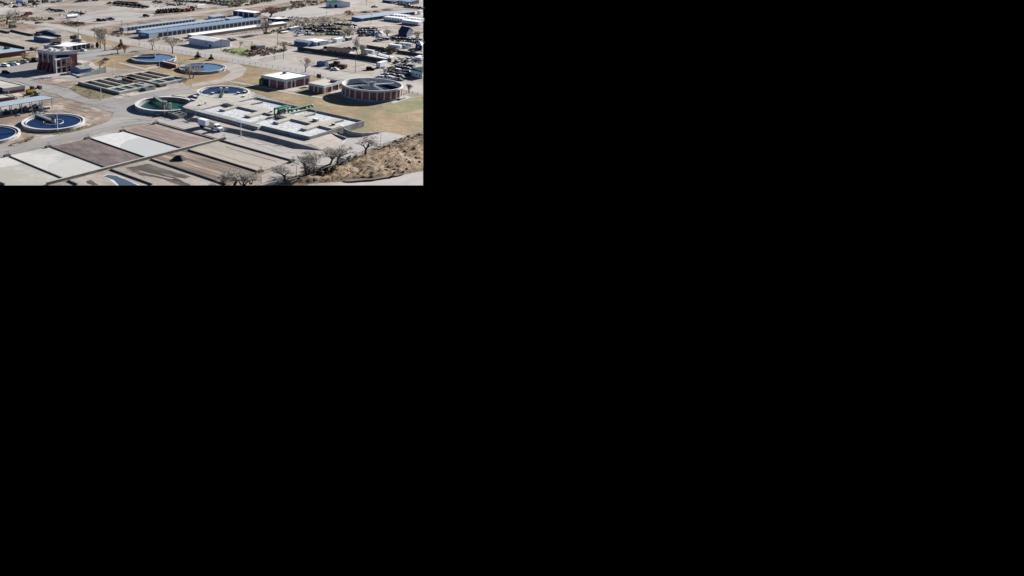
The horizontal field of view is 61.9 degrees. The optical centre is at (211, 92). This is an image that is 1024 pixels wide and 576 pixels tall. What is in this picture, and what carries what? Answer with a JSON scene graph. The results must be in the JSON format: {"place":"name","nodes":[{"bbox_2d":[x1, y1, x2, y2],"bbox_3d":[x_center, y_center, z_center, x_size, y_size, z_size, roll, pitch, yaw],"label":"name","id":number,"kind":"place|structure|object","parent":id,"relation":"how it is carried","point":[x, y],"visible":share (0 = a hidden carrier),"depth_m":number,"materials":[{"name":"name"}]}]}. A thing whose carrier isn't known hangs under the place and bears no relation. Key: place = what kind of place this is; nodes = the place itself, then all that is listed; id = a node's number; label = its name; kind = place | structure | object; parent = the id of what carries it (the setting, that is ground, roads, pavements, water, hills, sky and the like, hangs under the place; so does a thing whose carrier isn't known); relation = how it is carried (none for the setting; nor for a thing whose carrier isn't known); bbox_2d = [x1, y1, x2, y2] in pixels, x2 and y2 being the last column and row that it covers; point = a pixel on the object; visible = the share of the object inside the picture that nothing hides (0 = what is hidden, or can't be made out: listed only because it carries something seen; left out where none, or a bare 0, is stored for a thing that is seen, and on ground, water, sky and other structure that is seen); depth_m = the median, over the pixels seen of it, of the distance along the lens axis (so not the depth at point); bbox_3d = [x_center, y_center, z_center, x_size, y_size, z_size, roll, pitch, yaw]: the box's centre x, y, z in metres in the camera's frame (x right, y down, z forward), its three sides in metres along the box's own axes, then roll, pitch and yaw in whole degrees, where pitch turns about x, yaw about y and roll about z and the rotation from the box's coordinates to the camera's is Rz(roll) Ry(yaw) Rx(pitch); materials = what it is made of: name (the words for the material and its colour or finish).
{"place":"outdoors","nodes":[
{"label":"outdoors","id":0,"kind":"place"},
{"bbox_2d":[0,80,24,93],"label":"flat brick building","id":1,"kind":"structure","parent":0,"point":[7,87],"depth_m":395.91,"materials":[{"name":"brick"}]},
{"bbox_2d":[0,57,30,62],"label":"green lawn","id":2,"kind":"structure","parent":0,"point":[8,60],"depth_m":484.42,"materials":[{"name":"green plant"}]},
{"bbox_2d":[0,17,46,28],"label":"scrub land","id":3,"kind":"structure","parent":0,"point":[24,26],"depth_m":625.41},
{"bbox_2d":[0,63,54,76],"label":"plant road","id":4,"kind":"structure","parent":0,"point":[21,73],"depth_m":442.04,"materials":[{"name":"asphalt"}]},
{"bbox_2d":[12,16,82,24],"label":"scrub land","id":5,"kind":"structure","parent":0,"point":[56,22],"depth_m":660.16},
{"bbox_2d":[0,98,110,144],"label":"dirt ground","id":6,"kind":"structure","parent":0,"point":[99,116],"depth_m":352.43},
{"bbox_2d":[0,96,53,117],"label":"canopy shelter","id":7,"kind":"object","parent":6,"relation":"on","point":[21,101],"visible":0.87,"depth_m":355.95,"materials":[{"name":"metal"}]},
{"bbox_2d":[21,112,84,131],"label":"clarifier tank","id":8,"kind":"object","parent":6,"relation":"on","point":[43,122],"visible":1,"depth_m":335.90,"materials":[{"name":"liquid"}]},
{"bbox_2d":[40,78,77,88],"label":"dirt ground","id":9,"kind":"structure","parent":0,"point":[62,82],"depth_m":418.83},
{"bbox_2d":[44,35,93,49],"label":"garage building","id":10,"kind":"structure","parent":0,"point":[76,43],"depth_m":522.72,"materials":[{"name":"concrete"}]},
{"bbox_2d":[36,8,132,23],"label":"dirt road","id":11,"kind":"structure","parent":0,"point":[108,11],"depth_m":712.56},
{"bbox_2d":[69,84,118,98],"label":"weedy slope","id":12,"kind":"structure","parent":0,"point":[80,91],"depth_m":395.47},
{"bbox_2d":[0,77,195,155],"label":"plant road","id":13,"kind":"structure","parent":0,"point":[121,109],"depth_m":357.56,"materials":[{"name":"asphalt"}]},
{"bbox_2d":[77,48,151,60],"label":"plant road","id":14,"kind":"structure","parent":0,"point":[90,54],"depth_m":508.49,"materials":[{"name":"asphalt"}]},
{"bbox_2d":[59,7,220,27],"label":"scrub land","id":15,"kind":"structure","parent":0,"point":[154,15],"depth_m":699.11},
{"bbox_2d":[92,10,231,35],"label":"scrub land","id":16,"kind":"structure","parent":0,"point":[112,28],"depth_m":654.09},
{"bbox_2d":[81,0,298,29],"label":"dirt road","id":17,"kind":"structure","parent":0,"point":[146,18],"depth_m":698.45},
{"bbox_2d":[188,35,229,47],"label":"white warehouse","id":18,"kind":"structure","parent":0,"point":[207,41],"depth_m":530.73,"materials":[{"name":"grey metal"}]},
{"bbox_2d":[0,0,422,184],"bbox_3d":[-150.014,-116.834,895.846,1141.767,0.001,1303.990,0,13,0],"label":"ground","id":19,"kind":"structure","parent":0,"point":[40,10],"depth_m":535.95,"materials":[{"name":"soil"}]},
{"bbox_2d":[0,125,20,143],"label":"clarifier tank","id":20,"kind":"object","parent":19,"relation":"on","point":[8,133],"visible":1,"depth_m":319.58,"materials":[{"name":"concrete"}]},
{"bbox_2d":[0,47,26,57],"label":"brick office","id":21,"kind":"structure","parent":19,"relation":"on","point":[5,52],"depth_m":495.28,"materials":[{"name":"brick"}]},
{"bbox_2d":[0,61,36,71],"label":"parking lot","id":22,"kind":"structure","parent":19,"relation":"on","point":[33,64],"depth_m":462.11,"materials":[{"name":"asphalt"}]},
{"bbox_2d":[0,31,43,47],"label":"yard surface","id":23,"kind":"object","parent":19,"relation":"on","point":[27,41],"visible":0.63,"depth_m":556.71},
{"bbox_2d":[0,15,47,25],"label":"street weeds","id":24,"kind":"object","parent":19,"relation":"on","point":[19,17],"visible":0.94,"depth_m":662.69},
{"bbox_2d":[0,156,58,184],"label":"drying bed","id":25,"kind":"object","parent":19,"relation":"on","point":[13,171],"visible":1,"depth_m":271.27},
{"bbox_2d":[33,33,60,42],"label":"blue grey office","id":26,"kind":"structure","parent":19,"relation":"on","point":[43,38],"depth_m":552.88,"materials":[{"name":"metal"}]},
{"bbox_2d":[27,73,78,80],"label":"concrete apron","id":27,"kind":"object","parent":19,"relation":"on","point":[49,76],"visible":1,"depth_m":433.89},
{"bbox_2d":[11,147,102,176],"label":"drying bed","id":28,"kind":"object","parent":19,"relation":"on","point":[57,162],"visible":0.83,"depth_m":284.31,"materials":[{"name":"white concrete"}]},
{"bbox_2d":[37,46,77,71],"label":"brick headworks building","id":29,"kind":"structure","parent":19,"relation":"on","point":[46,58],"depth_m":448.58,"materials":[{"name":"brick"}]},
{"bbox_2d":[54,57,71,72],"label":"brick entry block","id":30,"kind":"structure","parent":19,"relation":"on","point":[60,67],"depth_m":444.15,"materials":[{"name":"white brick"}]},
{"bbox_2d":[69,64,92,73],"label":"blue gabled shed","id":31,"kind":"structure","parent":19,"relation":"on","point":[82,69],"depth_m":443.27,"materials":[{"name":"metal"}]},
{"bbox_2d":[78,67,105,77],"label":"sloped wall","id":32,"kind":"structure","parent":19,"relation":"on","point":[102,70],"depth_m":438.67,"materials":[{"name":"grey concrete"}]},
{"bbox_2d":[52,138,141,166],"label":"drying bed","id":33,"kind":"object","parent":19,"relation":"on","point":[100,153],"visible":0.8,"depth_m":296.17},
{"bbox_2d":[71,169,149,184],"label":"drying bed","id":34,"kind":"object","parent":19,"relation":"on","point":[108,177],"visible":1,"depth_m":266.08,"materials":[{"name":"beige"}]},
{"bbox_2d":[70,11,153,22],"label":"yard surface","id":35,"kind":"object","parent":19,"relation":"on","point":[124,15],"visible":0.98,"depth_m":685.53,"materials":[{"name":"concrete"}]},
{"bbox_2d":[78,77,147,94],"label":"settling basin","id":36,"kind":"object","parent":19,"relation":"on","point":[115,86],"visible":0.99,"depth_m":407.64,"materials":[{"name":"concrete"}]},
{"bbox_2d":[46,137,223,184],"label":"wall","id":37,"kind":"structure","parent":19,"relation":"on","point":[123,163],"depth_m":282.55,"materials":[{"name":"concrete"}]},
{"bbox_2d":[93,131,177,156],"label":"drying bed","id":38,"kind":"object","parent":19,"relation":"on","point":[137,144],"visible":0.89,"depth_m":307.68,"materials":[{"name":"concrete"}]},
{"bbox_2d":[131,53,175,63],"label":"clarifier tank","id":39,"kind":"object","parent":19,"relation":"on","point":[155,58],"visible":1,"depth_m":481.90,"materials":[{"name":"blue concrete"}]},
{"bbox_2d":[121,70,186,85],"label":"settling basin","id":40,"kind":"object","parent":19,"relation":"on","point":[152,77],"visible":0.96,"depth_m":426.93,"materials":[{"name":"concrete"}]},
{"bbox_2d":[119,18,195,30],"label":"storage row","id":41,"kind":"object","parent":19,"relation":"on","point":[132,27],"visible":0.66,"depth_m":621.75,"materials":[{"name":"metal"}]},
{"bbox_2d":[135,95,191,114],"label":"clarifier tank","id":42,"kind":"object","parent":19,"relation":"on","point":[154,105],"visible":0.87,"depth_m":367.81,"materials":[{"name":"green concrete"}]},
{"bbox_2d":[114,159,221,184],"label":"drying bed","id":43,"kind":"object","parent":19,"relation":"on","point":[154,172],"visible":1,"depth_m":271.23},
{"bbox_2d":[126,124,213,146],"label":"drying bed","id":44,"kind":"object","parent":19,"relation":"on","point":[170,135],"visible":0.8,"depth_m":318.77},
{"bbox_2d":[168,108,186,118],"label":"splitter box","id":45,"kind":"object","parent":19,"relation":"on","point":[179,115],"visible":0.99,"depth_m":347.55,"materials":[{"name":"concrete"}]},
{"bbox_2d":[136,18,224,32],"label":"storage row","id":46,"kind":"object","parent":19,"relation":"on","point":[182,24],"visible":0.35,"depth_m":618.30,"materials":[{"name":"blue metal"}]},
{"bbox_2d":[150,158,225,184],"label":"divider wall","id":47,"kind":"structure","parent":19,"relation":"on","point":[186,170],"depth_m":273.85,"materials":[{"name":"concrete"}]},
{"bbox_2d":[181,64,202,78],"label":"bare tree","id":48,"kind":"object","parent":19,"relation":"on","point":[188,68],"visible":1,"depth_m":427.90,"materials":[{"name":"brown plant"}]},
{"bbox_2d":[138,17,262,38],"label":"storage row","id":49,"kind":"object","parent":19,"relation":"on","point":[155,33],"visible":0.96,"depth_m":599.89,"materials":[{"name":"blue metal"}]},
{"bbox_2d":[179,62,225,73],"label":"clarifier tank","id":50,"kind":"object","parent":19,"relation":"on","point":[210,68],"visible":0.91,"depth_m":452.10,"materials":[{"name":"blue concrete"}]},
{"bbox_2d":[152,149,255,184],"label":"drying bed","id":51,"kind":"object","parent":19,"relation":"on","point":[203,165],"visible":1,"depth_m":282.05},
{"bbox_2d":[176,37,232,50],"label":"yard surface","id":52,"kind":"object","parent":19,"relation":"on","point":[187,45],"visible":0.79,"depth_m":527.78,"materials":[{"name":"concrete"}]},
{"bbox_2d":[192,62,246,86],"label":"dirt shoulder","id":53,"kind":"object","parent":19,"relation":"on","point":[236,70],"visible":0.96,"depth_m":439.43},
{"bbox_2d":[188,149,256,171],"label":"divider wall","id":54,"kind":"structure","parent":19,"relation":"on","point":[223,160],"depth_m":285.37,"materials":[{"name":"concrete"}]},
{"bbox_2d":[197,85,249,97],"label":"clarifier tank","id":55,"kind":"object","parent":19,"relation":"on","point":[221,90],"visible":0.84,"depth_m":387.83,"materials":[{"name":"liquid"}]},
{"bbox_2d":[217,168,253,185],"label":"bare tree","id":56,"kind":"object","parent":19,"relation":"on","point":[231,175],"visible":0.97,"depth_m":258.71,"materials":[{"name":"brown plant"}]},
{"bbox_2d":[188,22,286,36],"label":"storage row","id":57,"kind":"object","parent":19,"relation":"on","point":[233,30],"visible":0.96,"depth_m":593.90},
{"bbox_2d":[190,141,288,169],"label":"drying bed","id":58,"kind":"object","parent":19,"relation":"on","point":[245,157],"visible":1,"depth_m":292.51,"materials":[{"name":"brown soil"}]},
{"bbox_2d":[222,170,256,185],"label":"bare tree","id":59,"kind":"object","parent":19,"relation":"on","point":[243,176],"visible":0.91,"depth_m":258.58,"materials":[{"name":"brown plant"}]},
{"bbox_2d":[233,9,260,17],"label":"storage row","id":60,"kind":"object","parent":19,"relation":"on","point":[248,13],"visible":0.94,"depth_m":683.22,"materials":[{"name":"grey metal"}]},
{"bbox_2d":[222,48,286,56],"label":"hedge brush","id":61,"kind":"object","parent":19,"relation":"on","point":[249,55],"visible":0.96,"depth_m":506.25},
{"bbox_2d":[220,140,290,159],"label":"divider wall","id":62,"kind":"structure","parent":19,"relation":"on","point":[256,150],"depth_m":297.82,"materials":[{"name":"concrete"}]},
{"bbox_2d":[244,46,276,55],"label":"hedge brush","id":63,"kind":"object","parent":19,"relation":"on","point":[256,51],"visible":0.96,"depth_m":509.74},
{"bbox_2d":[212,23,311,37],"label":"gravel lane","id":64,"kind":"structure","parent":19,"relation":"on","point":[236,35],"depth_m":588.52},
{"bbox_2d":[187,114,343,150],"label":"terrace","id":65,"kind":"structure","parent":19,"relation":"on","point":[321,143],"depth_m":313.19,"materials":[{"name":"concrete"}]},
{"bbox_2d":[182,92,363,139],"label":"aeration basin","id":66,"kind":"object","parent":65,"relation":"on","point":[255,113],"visible":1,"depth_m":340.93,"materials":[{"name":"concrete"}]},
{"bbox_2d":[274,105,291,114],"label":"green pipe rack","id":67,"kind":"object","parent":66,"relation":"on","point":[282,109],"visible":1,"depth_m":343.12,"materials":[{"name":"metal"}]},
{"bbox_2d":[232,31,321,48],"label":"yard surface","id":68,"kind":"object","parent":19,"relation":"on","point":[267,40],"visible":0.7,"depth_m":561.10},
{"bbox_2d":[294,39,313,45],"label":"blue white house","id":69,"kind":"structure","parent":68,"relation":"on","point":[300,42],"depth_m":534.57,"materials":[{"name":"metal"}]},
{"bbox_2d":[271,164,294,181],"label":"bare tree","id":70,"kind":"object","parent":19,"relation":"on","point":[281,170],"visible":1,"depth_m":262.59,"materials":[{"name":"brown plant"}]},
{"bbox_2d":[261,6,344,17],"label":"yard surface","id":71,"kind":"object","parent":19,"relation":"on","point":[308,12],"visible":0.71,"depth_m":706.05,"materials":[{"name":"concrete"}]},
{"bbox_2d":[294,154,316,174],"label":"bare tree","id":72,"kind":"object","parent":19,"relation":"on","point":[306,160],"visible":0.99,"depth_m":269.00,"materials":[{"name":"brown plant"}]},
{"bbox_2d":[291,16,344,24],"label":"yard brush","id":73,"kind":"object","parent":19,"relation":"on","point":[313,22],"visible":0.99,"depth_m":657.62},
{"bbox_2d":[308,74,341,93],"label":"brick building","id":74,"kind":"structure","parent":19,"relation":"on","point":[324,85],"depth_m":399.00,"materials":[{"name":"brick"}]},
{"bbox_2d":[320,146,345,164],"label":"bare tree","id":75,"kind":"object","parent":19,"relation":"on","point":[331,156],"visible":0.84,"depth_m":281.15,"materials":[{"name":"brown plant"}]},
{"bbox_2d":[328,145,352,164],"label":"bare tree","id":76,"kind":"object","parent":19,"relation":"on","point":[343,150],"visible":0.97,"depth_m":278.66,"materials":[{"name":"brown plant"}]},
{"bbox_2d":[297,49,393,73],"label":"dirt yard","id":77,"kind":"structure","parent":19,"relation":"on","point":[329,59],"depth_m":474.90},
{"bbox_2d":[325,46,355,53],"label":"brown roof house","id":78,"kind":"structure","parent":77,"relation":"on","point":[338,49],"depth_m":504.17,"materials":[{"name":"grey metal"}]},
{"bbox_2d":[297,46,387,61],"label":"board fence","id":79,"kind":"object","parent":77,"relation":"on","point":[364,57],"visible":0.98,"depth_m":495.16,"materials":[{"name":"brown wood"}]},
{"bbox_2d":[315,132,403,164],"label":"concrete drive","id":80,"kind":"structure","parent":19,"relation":"on","point":[383,137],"depth_m":307.88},
{"bbox_2d":[326,2,398,11],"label":"yard surface","id":81,"kind":"object","parent":19,"relation":"on","point":[364,7],"visible":0.82,"depth_m":750.67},
{"bbox_2d":[343,128,384,135],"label":"curved retaining wall","id":82,"kind":"structure","parent":19,"relation":"on","point":[348,132],"depth_m":319.12,"materials":[{"name":"concrete"}]},
{"bbox_2d":[355,135,377,154],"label":"bare tree","id":83,"kind":"object","parent":19,"relation":"on","point":[369,142],"visible":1,"depth_m":293.18,"materials":[{"name":"brown plant"}]},
{"bbox_2d":[341,78,405,101],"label":"brick filter tank","id":84,"kind":"object","parent":19,"relation":"on","point":[372,89],"visible":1,"depth_m":383.08,"materials":[{"name":"brick"}]},
{"bbox_2d":[351,10,414,21],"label":"storage row","id":85,"kind":"object","parent":19,"relation":"on","point":[369,17],"visible":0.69,"depth_m":671.44,"materials":[{"name":"white metal"}]},
{"bbox_2d":[350,35,422,62],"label":"dirt yard","id":86,"kind":"structure","parent":19,"relation":"on","point":[370,41],"depth_m":535.74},
{"bbox_2d":[356,23,422,29],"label":"yard surface","id":87,"kind":"object","parent":19,"relation":"on","point":[398,26],"visible":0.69,"depth_m":625.25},
{"bbox_2d":[0,18,422,94],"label":"street","id":88,"kind":"structure","parent":0,"point":[416,88],"depth_m":484.29,"materials":[{"name":"asphalt"}]},
{"bbox_2d":[65,30,378,131],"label":"dry lawn","id":89,"kind":"structure","parent":0,"point":[252,75],"depth_m":450.75,"materials":[{"name":"beige plant"}]},
{"bbox_2d":[229,81,328,98],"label":"footpath","id":90,"kind":"structure","parent":89,"relation":"on","point":[284,91],"depth_m":397.47,"materials":[{"name":"concrete"}]},
{"bbox_2d":[261,71,309,88],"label":"brick blower building","id":91,"kind":"structure","parent":89,"relation":"on","point":[285,79],"depth_m":409.83,"materials":[{"name":"brick"}]},
{"bbox_2d":[152,118,309,164],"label":"plant road","id":92,"kind":"structure","parent":0,"point":[193,126],"depth_m":316.11,"materials":[{"name":"concrete"}]},
{"bbox_2d":[198,118,223,131],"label":"flatbed truck","id":93,"kind":"object","parent":92,"relation":"on","point":[203,122],"visible":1,"depth_m":328.71,"materials":[{"name":"metal"}]},
{"bbox_2d":[210,0,341,13],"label":"scrub land","id":94,"kind":"structure","parent":0,"point":[279,5],"depth_m":767.07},
{"bbox_2d":[222,0,274,6],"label":"scrub","id":95,"kind":"object","parent":94,"relation":"on","point":[252,2],"visible":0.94,"depth_m":785.76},
{"bbox_2d":[290,0,326,5],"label":"scrub","id":96,"kind":"object","parent":94,"relation":"on","point":[307,1],"visible":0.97,"depth_m":788.68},
{"bbox_2d":[261,161,314,182],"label":"dirt track","id":97,"kind":"structure","parent":0,"point":[270,176],"depth_m":272.53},
{"bbox_2d":[291,149,318,157],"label":"dirt ground","id":98,"kind":"structure","parent":0,"point":[299,151],"depth_m":297.61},
{"bbox_2d":[250,34,385,61],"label":"street","id":99,"kind":"structure","parent":0,"point":[259,56],"depth_m":523.47,"materials":[{"name":"asphalt"}]},
{"bbox_2d":[290,21,353,36],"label":"scrub land","id":100,"kind":"structure","parent":0,"point":[323,33],"depth_m":614.44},
{"bbox_2d":[326,0,349,7],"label":"white barn","id":101,"kind":"structure","parent":0,"point":[334,3],"depth_m":751.51,"materials":[{"name":"metal"}]},
{"bbox_2d":[257,88,422,137],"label":"dry lawn","id":102,"kind":"structure","parent":0,"point":[378,117],"depth_m":357.70,"materials":[{"name":"beige plant"}]},
{"bbox_2d":[259,6,422,25],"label":"scrub land","id":103,"kind":"structure","parent":0,"point":[349,17],"depth_m":692.39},
{"bbox_2d":[259,4,310,12],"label":"scrub","id":104,"kind":"object","parent":103,"relation":"on","point":[286,7],"visible":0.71,"depth_m":736.46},
{"bbox_2d":[292,135,422,184],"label":"hillside","id":105,"kind":"structure","parent":0,"point":[313,177],"depth_m":277.30,"materials":[{"name":"plant"}]},
{"bbox_2d":[278,134,422,184],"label":"weedy strip","id":106,"kind":"object","parent":105,"relation":"on","point":[290,180],"visible":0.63,"depth_m":270.53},
{"bbox_2d":[328,137,423,181],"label":"hill brush","id":107,"kind":"object","parent":105,"relation":"on","point":[366,158],"visible":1,"depth_m":280.60,"materials":[{"name":"plant"}]},
{"bbox_2d":[334,171,422,184],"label":"gravel road","id":108,"kind":"structure","parent":0,"point":[416,178],"depth_m":264.59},
{"bbox_2d":[372,59,422,77],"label":"street","id":109,"kind":"structure","parent":0,"point":[379,73],"depth_m":459.19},
{"bbox_2d":[381,96,422,113],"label":"green lawn","id":110,"kind":"structure","parent":0,"point":[409,105],"depth_m":368.79,"materials":[{"name":"green plant"}]},
{"bbox_2d":[398,26,412,36],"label":"blue gabled barn","id":111,"kind":"structure","parent":0,"point":[404,31],"depth_m":575.45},
{"bbox_2d":[411,67,422,77],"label":"green roof house","id":112,"kind":"structure","parent":0,"point":[417,72],"depth_m":432.45,"materials":[{"name":"white metal"}]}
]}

